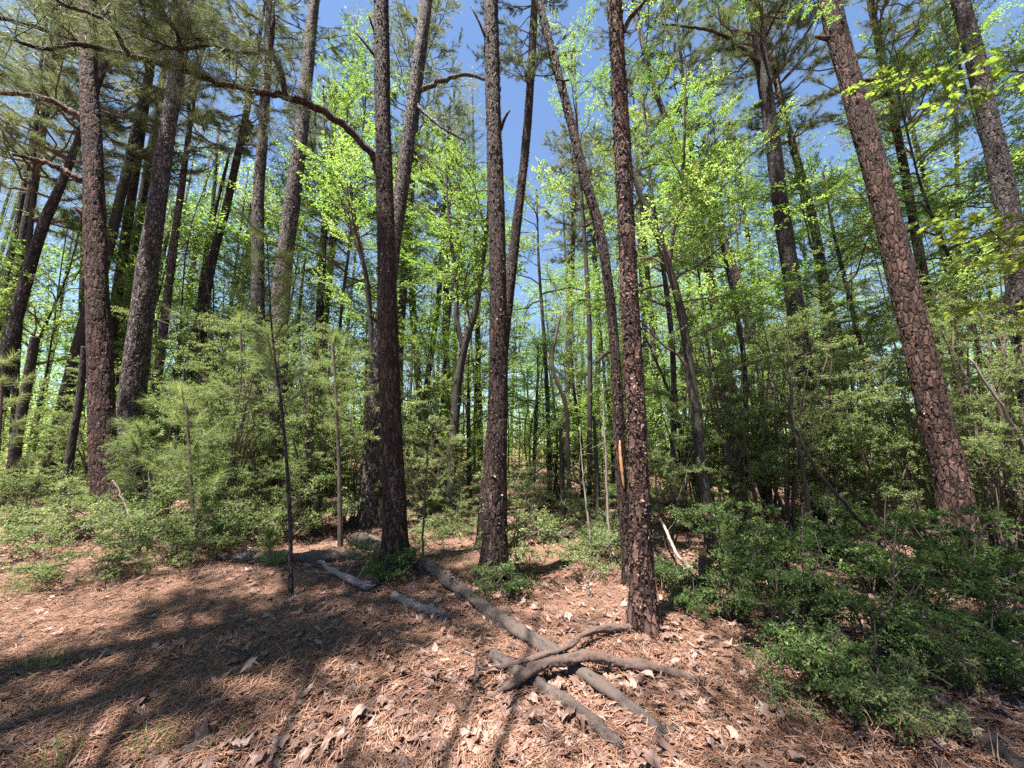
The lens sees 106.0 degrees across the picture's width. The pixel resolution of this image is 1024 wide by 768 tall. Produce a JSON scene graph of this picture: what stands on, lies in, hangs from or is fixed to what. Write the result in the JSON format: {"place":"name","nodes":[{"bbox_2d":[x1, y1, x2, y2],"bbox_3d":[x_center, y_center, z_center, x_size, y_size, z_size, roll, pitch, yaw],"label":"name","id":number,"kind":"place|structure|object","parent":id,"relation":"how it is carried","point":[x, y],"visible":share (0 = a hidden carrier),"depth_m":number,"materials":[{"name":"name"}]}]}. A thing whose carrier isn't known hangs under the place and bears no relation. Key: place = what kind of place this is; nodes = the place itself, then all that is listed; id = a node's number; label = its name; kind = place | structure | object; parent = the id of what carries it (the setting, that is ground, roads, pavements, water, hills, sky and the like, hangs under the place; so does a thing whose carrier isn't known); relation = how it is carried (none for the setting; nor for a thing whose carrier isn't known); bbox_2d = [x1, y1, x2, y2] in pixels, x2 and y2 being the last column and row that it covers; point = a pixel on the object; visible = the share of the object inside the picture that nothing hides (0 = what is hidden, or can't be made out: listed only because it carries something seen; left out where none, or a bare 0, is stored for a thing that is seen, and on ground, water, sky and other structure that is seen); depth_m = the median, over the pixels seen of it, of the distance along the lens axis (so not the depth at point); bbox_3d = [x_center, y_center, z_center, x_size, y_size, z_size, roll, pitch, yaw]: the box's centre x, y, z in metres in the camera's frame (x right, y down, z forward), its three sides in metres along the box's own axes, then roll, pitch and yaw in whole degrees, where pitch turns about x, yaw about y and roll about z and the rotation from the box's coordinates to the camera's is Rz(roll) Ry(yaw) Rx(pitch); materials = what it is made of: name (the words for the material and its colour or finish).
{"place":"outdoors","nodes":[
{"label":"outdoors","id":0,"kind":"place"},
{"bbox_2d":[0,446,1023,767],"bbox_3d":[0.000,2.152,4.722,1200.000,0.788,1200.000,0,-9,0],"label":"ground","id":1,"kind":"structure","parent":0,"point":[282,582],"depth_m":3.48,"materials":[{"name":"plant"}]},
{"bbox_2d":[0,0,135,530],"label":"pine tree","id":2,"kind":"object","parent":1,"relation":"on","point":[100,386],"visible":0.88,"depth_m":7.33,"materials":[{"name":"brown plant"}]},
{"bbox_2d":[0,0,185,498],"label":"pine tree","id":3,"kind":"object","parent":1,"relation":"on","point":[33,210],"visible":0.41,"depth_m":11.55,"materials":[{"name":"green plant"}]},
{"bbox_2d":[0,155,193,485],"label":"hardwood tree","id":4,"kind":"object","parent":1,"relation":"on","point":[5,293],"visible":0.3,"depth_m":11.99,"materials":[{"name":"green plant"}]},
{"bbox_2d":[0,0,232,442],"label":"pine tree","id":5,"kind":"object","parent":1,"relation":"on","point":[14,330],"visible":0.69,"depth_m":10.83,"materials":[{"name":"brown plant"}]},
{"bbox_2d":[4,0,257,494],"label":"pine tree","id":6,"kind":"object","parent":1,"relation":"on","point":[78,340],"visible":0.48,"depth_m":12.74,"materials":[{"name":"green plant"}]},
{"bbox_2d":[30,180,246,394],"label":"hardwood tree","id":7,"kind":"object","parent":1,"relation":"on","point":[188,254],"visible":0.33,"depth_m":14.19,"materials":[{"name":"green plant"}]},
{"bbox_2d":[62,464,238,554],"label":"shrub","id":8,"kind":"object","parent":1,"relation":"on","point":[158,486],"visible":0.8,"depth_m":5.35,"materials":[{"name":"green plant"}]},
{"bbox_2d":[116,0,194,511],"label":"pine tree","id":9,"kind":"object","parent":1,"relation":"on","point":[135,370],"visible":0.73,"depth_m":8.55,"materials":[{"name":"dark bark"},{"name":"needle"},{"name":"twig"}]},
{"bbox_2d":[95,390,239,523],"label":"shrub","id":10,"kind":"object","parent":1,"relation":"on","point":[122,447],"visible":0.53,"depth_m":6.55,"materials":[{"name":"green plant"}]},
{"bbox_2d":[96,513,246,572],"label":"shrub","id":11,"kind":"object","parent":1,"relation":"on","point":[189,542],"visible":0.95,"depth_m":5.04,"materials":[{"name":"green plant"}]},
{"bbox_2d":[127,374,235,550],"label":"pine sapling","id":12,"kind":"object","parent":1,"relation":"on","point":[181,389],"visible":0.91,"depth_m":5.93,"materials":[{"name":"green plant"}]},
{"bbox_2d":[108,0,269,490],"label":"pine tree","id":13,"kind":"object","parent":1,"relation":"on","point":[171,263],"visible":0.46,"depth_m":13.68,"materials":[{"name":"green plant"}]},
{"bbox_2d":[111,301,292,510],"bbox_3d":[-7.370,0.537,9.083,4.076,4.935,2.896,-2,-9,15],"label":"shrub","id":14,"kind":"object","parent":1,"relation":"on","point":[211,344],"visible":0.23,"depth_m":8.83,"materials":[{"name":"green plant"}]},
{"bbox_2d":[0,0,411,576],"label":"pine tree","id":15,"kind":"object","parent":1,"relation":"on","point":[394,536],"visible":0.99,"depth_m":5.13,"materials":[{"name":"brown plant"}]},
{"bbox_2d":[155,172,303,403],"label":"hardwood tree","id":16,"kind":"object","parent":1,"relation":"on","point":[227,238],"visible":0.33,"depth_m":15.93,"materials":[{"name":"green plant"}]},
{"bbox_2d":[166,315,321,514],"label":"shrub","id":17,"kind":"object","parent":1,"relation":"on","point":[230,345],"visible":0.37,"depth_m":8.18,"materials":[{"name":"green plant"}]},
{"bbox_2d":[167,0,326,466],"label":"pine tree","id":18,"kind":"object","parent":1,"relation":"on","point":[228,198],"visible":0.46,"depth_m":15.42,"materials":[{"name":"green plant"}]},
{"bbox_2d":[155,347,345,534],"bbox_3d":[-4.624,0.984,6.846,2.772,3.356,1.969,-1,-9,7],"label":"shrub","id":19,"kind":"object","parent":1,"relation":"on","point":[233,462],"visible":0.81,"depth_m":6.75,"materials":[{"name":"green plant"}]},
{"bbox_2d":[205,204,315,595],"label":"pine sapling","id":20,"kind":"object","parent":1,"relation":"on","point":[261,236],"visible":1,"depth_m":4.53,"materials":[{"name":"green plant"}]},
{"bbox_2d":[185,312,376,534],"bbox_3d":[-4.040,0.823,7.155,3.261,3.948,2.317,3,-9,-16],"label":"shrub","id":21,"kind":"object","parent":1,"relation":"on","point":[322,459],"visible":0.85,"depth_m":7.08,"materials":[{"name":"green plant"}]},
{"bbox_2d":[187,155,374,351],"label":"hardwood tree","id":22,"kind":"object","parent":1,"relation":"on","point":[310,305],"visible":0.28,"depth_m":15.20,"materials":[{"name":"green plant"}]},
{"bbox_2d":[211,0,362,504],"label":"pine tree","id":23,"kind":"object","parent":1,"relation":"on","point":[257,218],"visible":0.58,"depth_m":11.71,"materials":[{"name":"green plant"}]},
{"bbox_2d":[258,0,320,516],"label":"pine tree","id":24,"kind":"object","parent":1,"relation":"on","point":[290,217],"visible":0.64,"depth_m":9.92,"materials":[{"name":"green plant"}]},
{"bbox_2d":[171,9,447,478],"bbox_3d":[-6.499,-4.998,13.503,7.922,17.397,6.336,3,-10,-20],"label":"hardwood tree","id":25,"kind":"object","parent":1,"relation":"on","point":[315,213],"visible":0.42,"depth_m":13.71,"materials":[{"name":"green plant"}]},
{"bbox_2d":[278,73,374,426],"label":"tree","id":26,"kind":"object","parent":1,"relation":"on","point":[314,124],"visible":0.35,"depth_m":14.90,"materials":[{"name":"green plant"}]},
{"bbox_2d":[285,353,430,527],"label":"shrub","id":27,"kind":"object","parent":1,"relation":"on","point":[352,495],"visible":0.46,"depth_m":7.54,"materials":[{"name":"green plant"}]},
{"bbox_2d":[289,33,464,521],"bbox_3d":[-3.228,-2.546,8.946,3.930,11.381,4.713,0,-9,0],"label":"hardwood tree","id":28,"kind":"object","parent":1,"relation":"on","point":[353,222],"visible":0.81,"depth_m":9.28,"materials":[{"name":"green plant"}]},
{"bbox_2d":[291,158,472,362],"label":"hardwood tree","id":29,"kind":"object","parent":1,"relation":"on","point":[360,304],"visible":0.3,"depth_m":13.64,"materials":[{"name":"green plant"}]},
{"bbox_2d":[344,0,477,403],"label":"pine tree","id":30,"kind":"object","parent":1,"relation":"on","point":[404,15],"visible":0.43,"depth_m":15.42,"materials":[{"name":"green plant"}]},
{"bbox_2d":[345,298,510,494],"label":"hardwood tree","id":31,"kind":"object","parent":1,"relation":"on","point":[410,338],"visible":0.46,"depth_m":11.23,"materials":[{"name":"green plant"}]},
{"bbox_2d":[353,0,509,530],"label":"pine tree","id":32,"kind":"object","parent":1,"relation":"on","point":[367,517],"visible":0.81,"depth_m":8.56,"materials":[{"name":"brown plant"}]},
{"bbox_2d":[366,136,530,470],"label":"hardwood tree","id":33,"kind":"object","parent":1,"relation":"on","point":[429,224],"visible":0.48,"depth_m":12.31,"materials":[{"name":"green plant"}]},
{"bbox_2d":[406,327,548,505],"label":"hardwood tree","id":34,"kind":"object","parent":1,"relation":"on","point":[469,454],"visible":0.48,"depth_m":10.77,"materials":[{"name":"green plant"}]},
{"bbox_2d":[400,119,559,519],"bbox_3d":[-1.060,-1.680,10.410,3.662,10.254,4.758,5,-10,-30],"label":"hardwood tree","id":35,"kind":"object","parent":1,"relation":"on","point":[464,341],"visible":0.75,"depth_m":9.62,"materials":[{"name":"green plant"}]},
{"bbox_2d":[405,232,558,475],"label":"hardwood tree","id":36,"kind":"object","parent":1,"relation":"on","point":[512,365],"visible":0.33,"depth_m":15.99,"materials":[{"name":"green plant"}]},
{"bbox_2d":[471,0,516,591],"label":"pine tree","id":37,"kind":"object","parent":1,"relation":"on","point":[494,548],"visible":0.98,"depth_m":4.98,"materials":[{"name":"brown plant"}]},
{"bbox_2d":[433,457,572,576],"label":"shrub","id":38,"kind":"object","parent":1,"relation":"on","point":[521,551],"visible":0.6,"depth_m":4.80,"materials":[{"name":"green plant"}]},
{"bbox_2d":[0,6,1018,493],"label":"trunks","id":39,"kind":"object","parent":1,"relation":"on","point":[20,216],"depth_m":17.82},
{"bbox_2d":[0,0,1023,405],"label":"pine foliage","id":40,"kind":"object","parent":39,"relation":"attached to","point":[126,134],"visible":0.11,"depth_m":19.74,"materials":[{"name":"green plant"}]},
{"bbox_2d":[0,331,1019,500],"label":"undergrowth","id":41,"kind":"object","parent":1,"relation":"on","point":[6,429],"visible":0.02,"depth_m":13.88,"materials":[{"name":"green plant"}]},
{"bbox_2d":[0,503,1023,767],"bbox_3d":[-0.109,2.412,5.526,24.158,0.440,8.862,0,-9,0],"label":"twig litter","id":42,"kind":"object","parent":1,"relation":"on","point":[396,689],"visible":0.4,"depth_m":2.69,"materials":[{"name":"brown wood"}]},
{"bbox_2d":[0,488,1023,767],"bbox_3d":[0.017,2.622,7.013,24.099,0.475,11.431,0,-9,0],"label":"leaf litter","id":43,"kind":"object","parent":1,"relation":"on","point":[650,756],"visible":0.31,"depth_m":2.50,"materials":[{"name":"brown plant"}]},
{"bbox_2d":[367,533,674,738],"bbox_3d":[-0.750,2.239,4.396,0.312,0.390,5.514,8,-12,-40],"label":"fallen log","id":44,"kind":"object","parent":1,"relation":"on","point":[492,612],"visible":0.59,"depth_m":3.23,"materials":[{"name":"grey wood"}]},
{"bbox_2d":[466,0,579,551],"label":"pine tree","id":45,"kind":"object","parent":1,"relation":"on","point":[532,63],"visible":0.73,"depth_m":7.14,"materials":[{"name":"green plant"}]},
{"bbox_2d":[462,167,619,503],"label":"hardwood tree","id":46,"kind":"object","parent":1,"relation":"on","point":[528,314],"visible":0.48,"depth_m":11.68,"materials":[{"name":"green plant"}]},
{"bbox_2d":[484,313,608,500],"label":"hardwood tree","id":47,"kind":"object","parent":1,"relation":"on","point":[536,436],"visible":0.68,"depth_m":11.25,"materials":[{"name":"green plant"}]},
{"bbox_2d":[524,106,616,472],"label":"tree","id":48,"kind":"object","parent":1,"relation":"on","point":[572,232],"visible":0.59,"depth_m":20.34,"materials":[{"name":"green plant"}]},
{"bbox_2d":[534,0,628,586],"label":"pine tree","id":49,"kind":"object","parent":1,"relation":"on","point":[622,500],"visible":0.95,"depth_m":4.92,"materials":[{"name":"brown plant"}]},
{"bbox_2d":[531,0,644,516],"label":"hardwood tree","id":50,"kind":"object","parent":1,"relation":"on","point":[601,75],"visible":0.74,"depth_m":10.45,"materials":[{"name":"green plant"}]},
{"bbox_2d":[484,648,705,701],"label":"fallen branch","id":51,"kind":"object","parent":1,"relation":"on","point":[535,668],"visible":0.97,"depth_m":2.79,"materials":[{"name":"wood"}]},
{"bbox_2d":[509,245,688,479],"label":"hardwood tree","id":52,"kind":"object","parent":1,"relation":"on","point":[582,295],"visible":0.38,"depth_m":15.50,"materials":[{"name":"green plant"}]},
{"bbox_2d":[530,304,669,499],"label":"hardwood tree","id":53,"kind":"object","parent":1,"relation":"on","point":[551,450],"visible":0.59,"depth_m":10.37,"materials":[{"name":"green plant"}]},
{"bbox_2d":[607,0,663,641],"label":"pine tree","id":54,"kind":"object","parent":1,"relation":"on","point":[643,613],"visible":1,"depth_m":3.76,"materials":[{"name":"red plant"}]},
{"bbox_2d":[580,65,696,476],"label":"pine tree","id":55,"kind":"object","parent":1,"relation":"on","point":[641,185],"visible":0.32,"depth_m":18.47,"materials":[{"name":"plant"}]},
{"bbox_2d":[542,40,780,554],"bbox_3d":[2.694,-1.757,7.035,3.427,9.251,4.111,-8,-12,41],"label":"hardwood tree","id":56,"kind":"object","parent":1,"relation":"on","point":[703,483],"visible":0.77,"depth_m":6.54,"materials":[{"name":"green plant"}]},
{"bbox_2d":[625,393,730,546],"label":"shrub","id":57,"kind":"object","parent":1,"relation":"on","point":[658,509],"visible":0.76,"depth_m":6.39,"materials":[{"name":"green plant"}]},
{"bbox_2d":[621,320,750,531],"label":"shrub","id":58,"kind":"object","parent":1,"relation":"on","point":[695,499],"visible":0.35,"depth_m":7.82,"materials":[{"name":"green plant"}]},
{"bbox_2d":[573,0,800,492],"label":"pine tree","id":59,"kind":"object","parent":1,"relation":"on","point":[735,273],"visible":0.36,"depth_m":13.78,"materials":[{"name":"green plant"}]},
{"bbox_2d":[553,56,829,533],"bbox_3d":[3.253,-2.066,8.730,4.279,10.514,6.241,0,-9,0],"label":"hardwood tree","id":60,"kind":"object","parent":1,"relation":"on","point":[662,270],"visible":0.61,"depth_m":8.26,"materials":[{"name":"green plant"}]},
{"bbox_2d":[630,0,755,490],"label":"pine tree","id":61,"kind":"object","parent":1,"relation":"on","point":[684,34],"visible":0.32,"depth_m":13.58,"materials":[{"name":"green plant"}]},
{"bbox_2d":[638,148,820,473],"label":"hardwood tree","id":62,"kind":"object","parent":1,"relation":"on","point":[700,288],"visible":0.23,"depth_m":14.27,"materials":[{"name":"green plant"}]},
{"bbox_2d":[637,54,823,515],"bbox_3d":[4.874,-1.943,8.468,3.519,10.098,4.034,3,-9,-18],"label":"hardwood tree","id":63,"kind":"object","parent":1,"relation":"on","point":[728,105],"visible":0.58,"depth_m":8.62,"materials":[{"name":"green plant"}]},
{"bbox_2d":[670,489,790,587],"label":"bush","id":64,"kind":"object","parent":1,"relation":"on","point":[728,519],"visible":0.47,"depth_m":4.38,"materials":[{"name":"green plant"}]},
{"bbox_2d":[691,542,781,622],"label":"bush","id":65,"kind":"object","parent":1,"relation":"on","point":[718,581],"visible":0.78,"depth_m":3.60,"materials":[{"name":"green plant"}]},
{"bbox_2d":[647,0,833,523],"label":"pine tree","id":66,"kind":"object","parent":1,"relation":"on","point":[759,54],"visible":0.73,"depth_m":10.05,"materials":[{"name":"brown plant"}]},
{"bbox_2d":[639,290,848,536],"bbox_3d":[3.981,0.647,7.296,3.596,4.540,2.871,0,-9,0],"label":"shrub","id":67,"kind":"object","parent":1,"relation":"on","point":[740,492],"visible":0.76,"depth_m":7.29,"materials":[{"name":"green plant"}]},
{"bbox_2d":[714,560,842,650],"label":"bush","id":68,"kind":"object","parent":1,"relation":"on","point":[782,603],"visible":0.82,"depth_m":3.15,"materials":[{"name":"green plant"}]},
{"bbox_2d":[696,0,868,494],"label":"pine tree","id":69,"kind":"object","parent":1,"relation":"on","point":[754,127],"visible":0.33,"depth_m":13.18,"materials":[{"name":"green plant"}]},
{"bbox_2d":[713,506,870,629],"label":"bush","id":70,"kind":"object","parent":1,"relation":"on","point":[799,539],"visible":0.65,"depth_m":3.53,"materials":[{"name":"green plant"}]},
{"bbox_2d":[699,268,885,513],"bbox_3d":[6.128,0.554,9.024,3.012,5.133,4.239,-2,-9,14],"label":"shrub","id":71,"kind":"object","parent":1,"relation":"on","point":[826,287],"visible":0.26,"depth_m":9.17,"materials":[{"name":"green plant"}]},
{"bbox_2d":[693,295,918,533],"bbox_3d":[6.133,0.694,8.355,2.844,4.738,3.938,0,-9,0],"label":"shrub","id":72,"kind":"object","parent":1,"relation":"on","point":[831,432],"visible":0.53,"depth_m":7.67,"materials":[{"name":"green plant"}]},
{"bbox_2d":[726,299,891,535],"bbox_3d":[5.133,0.733,7.260,2.307,4.315,2.736,5,-10,-27],"label":"shrub","id":73,"kind":"object","parent":1,"relation":"on","point":[823,445],"visible":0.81,"depth_m":7.00,"materials":[{"name":"green plant"}]},
{"bbox_2d":[756,617,897,729],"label":"bush","id":74,"kind":"object","parent":1,"relation":"on","point":[815,678],"visible":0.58,"depth_m":2.52,"materials":[{"name":"green plant"}]},
{"bbox_2d":[722,131,940,373],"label":"hardwood tree","id":75,"kind":"object","parent":1,"relation":"on","point":[776,252],"visible":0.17,"depth_m":15.96,"materials":[{"name":"green plant"}]},
{"bbox_2d":[700,104,996,489],"bbox_3d":[10.293,-2.871,12.954,7.349,12.770,7.575,0,-9,0],"label":"hardwood tree","id":76,"kind":"object","parent":1,"relation":"on","point":[797,181],"visible":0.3,"depth_m":12.88,"materials":[{"name":"green plant"}]},
{"bbox_2d":[750,0,956,392],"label":"pine tree","id":77,"kind":"object","parent":1,"relation":"on","point":[872,8],"visible":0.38,"depth_m":11.69,"materials":[{"name":"green plant"}]},
{"bbox_2d":[769,161,953,499],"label":"hardwood tree","id":78,"kind":"object","parent":1,"relation":"on","point":[839,258],"visible":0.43,"depth_m":11.45,"materials":[{"name":"green plant"}]},
{"bbox_2d":[780,621,951,742],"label":"bush","id":79,"kind":"object","parent":1,"relation":"on","point":[843,653],"visible":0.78,"depth_m":2.50,"materials":[{"name":"green plant"}]},
{"bbox_2d":[799,490,955,603],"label":"bush","id":80,"kind":"object","parent":1,"relation":"on","point":[838,547],"visible":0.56,"depth_m":4.56,"materials":[{"name":"green plant"}]},
{"bbox_2d":[787,524,990,682],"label":"bush","id":81,"kind":"object","parent":1,"relation":"on","point":[850,602],"visible":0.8,"depth_m":3.02,"materials":[{"name":"green plant"}]},
{"bbox_2d":[806,349,988,540],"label":"shrub","id":82,"kind":"object","parent":1,"relation":"on","point":[875,504],"visible":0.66,"depth_m":6.82,"materials":[{"name":"green plant"}]},
{"bbox_2d":[815,0,986,571],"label":"pine tree","id":83,"kind":"object","parent":1,"relation":"on","point":[950,474],"visible":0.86,"depth_m":5.72,"materials":[{"name":"red plant"}]},
{"bbox_2d":[802,84,1001,477],"bbox_3d":[14.471,-3.979,14.841,6.563,15.646,7.271,0,-9,0],"label":"hardwood tree","id":84,"kind":"object","parent":1,"relation":"on","point":[921,139],"visible":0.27,"depth_m":14.17,"materials":[{"name":"green plant"}]},
{"bbox_2d":[823,617,982,746],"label":"bush","id":85,"kind":"object","parent":1,"relation":"on","point":[899,695],"visible":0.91,"depth_m":2.16,"materials":[{"name":"green plant"}]},
{"bbox_2d":[790,0,1023,504],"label":"hardwood tree","id":86,"kind":"object","parent":1,"relation":"on","point":[941,143],"visible":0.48,"depth_m":9.59,"materials":[{"name":"green plant"}]},
{"bbox_2d":[811,316,1007,524],"bbox_3d":[8.680,0.799,8.697,2.664,4.540,3.750,-4,-10,24],"label":"shrub","id":87,"kind":"object","parent":1,"relation":"on","point":[890,340],"visible":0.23,"depth_m":8.26,"materials":[{"name":"green plant"}]},
{"bbox_2d":[840,29,1023,335],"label":"oak tree","id":88,"kind":"object","parent":1,"relation":"on","point":[959,235],"visible":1,"depth_m":3.78,"materials":[{"name":"green plant"}]},
{"bbox_2d":[844,515,1023,621],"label":"bush","id":89,"kind":"object","parent":1,"relation":"on","point":[907,585],"visible":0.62,"depth_m":3.62,"materials":[{"name":"green plant"}]},
{"bbox_2d":[854,347,1022,550],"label":"shrub","id":90,"kind":"object","parent":1,"relation":"on","point":[1007,509],"visible":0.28,"depth_m":6.33,"materials":[{"name":"green plant"}]},
{"bbox_2d":[858,293,1023,560],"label":"shrub","id":91,"kind":"object","parent":1,"relation":"on","point":[1007,480],"visible":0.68,"depth_m":5.62,"materials":[{"name":"green plant"}]},
{"bbox_2d":[860,0,1023,332],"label":"hardwood tree","id":92,"kind":"object","parent":1,"relation":"on","point":[961,89],"visible":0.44,"depth_m":9.30,"materials":[{"name":"green plant"}]},
{"bbox_2d":[880,587,1023,691],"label":"bush","id":93,"kind":"object","parent":1,"relation":"on","point":[921,643],"visible":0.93,"depth_m":2.61,"materials":[{"name":"green plant"}]},
{"bbox_2d":[901,487,1023,598],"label":"bush","id":94,"kind":"object","parent":1,"relation":"on","point":[994,520],"visible":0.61,"depth_m":4.38,"materials":[{"name":"green plant"}]},
{"bbox_2d":[920,247,1023,487],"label":"shrub","id":95,"kind":"object","parent":1,"relation":"on","point":[973,337],"visible":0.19,"depth_m":7.35,"materials":[{"name":"green plant"}]},
{"bbox_2d":[933,544,1023,645],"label":"bush","id":96,"kind":"object","parent":1,"relation":"on","point":[977,593],"visible":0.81,"depth_m":3.40,"materials":[{"name":"green plant"}]},
{"bbox_2d":[937,596,1023,696],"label":"bush","id":97,"kind":"object","parent":1,"relation":"on","point":[1006,676],"visible":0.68,"depth_m":2.72,"materials":[{"name":"green plant"}]},
{"bbox_2d":[948,0,1023,449],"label":"pine tree","id":98,"kind":"object","parent":1,"relation":"on","point":[1001,178],"visible":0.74,"depth_m":7.29,"materials":[{"name":"brown plant"}]},
{"bbox_2d":[0,0,1023,445],"label":"sky","id":99,"kind":"structure","parent":0,"point":[513,93],"materials":[{"name":"blue"}]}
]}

